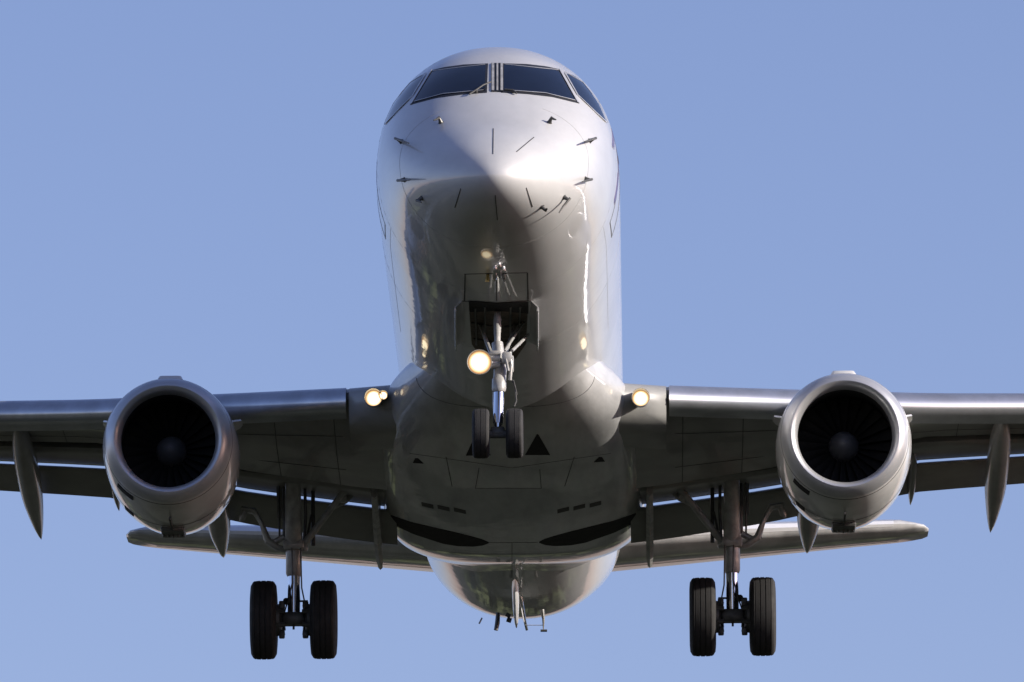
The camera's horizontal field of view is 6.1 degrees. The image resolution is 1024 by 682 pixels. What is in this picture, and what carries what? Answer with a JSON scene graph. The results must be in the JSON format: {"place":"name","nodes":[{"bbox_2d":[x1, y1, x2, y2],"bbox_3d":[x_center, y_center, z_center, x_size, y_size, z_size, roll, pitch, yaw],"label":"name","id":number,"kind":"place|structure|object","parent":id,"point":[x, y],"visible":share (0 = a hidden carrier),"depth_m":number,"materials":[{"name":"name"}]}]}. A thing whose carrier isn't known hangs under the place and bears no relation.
{"place":"outdoors","nodes":[
{"label":"outdoors","id":0,"kind":"place"},
{"bbox_2d":[0,47,1023,659],"bbox_3d":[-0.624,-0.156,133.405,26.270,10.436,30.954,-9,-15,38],"label":"passenger jet","id":1,"kind":"object","parent":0,"point":[508,443],"visible":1,"depth_m":125.31,"materials":[{"name":"white paint"}]},
{"bbox_2d":[0,0,1023,681],"label":"sky","id":2,"kind":"structure","parent":0,"point":[810,190],"materials":[{"name":"blue"}]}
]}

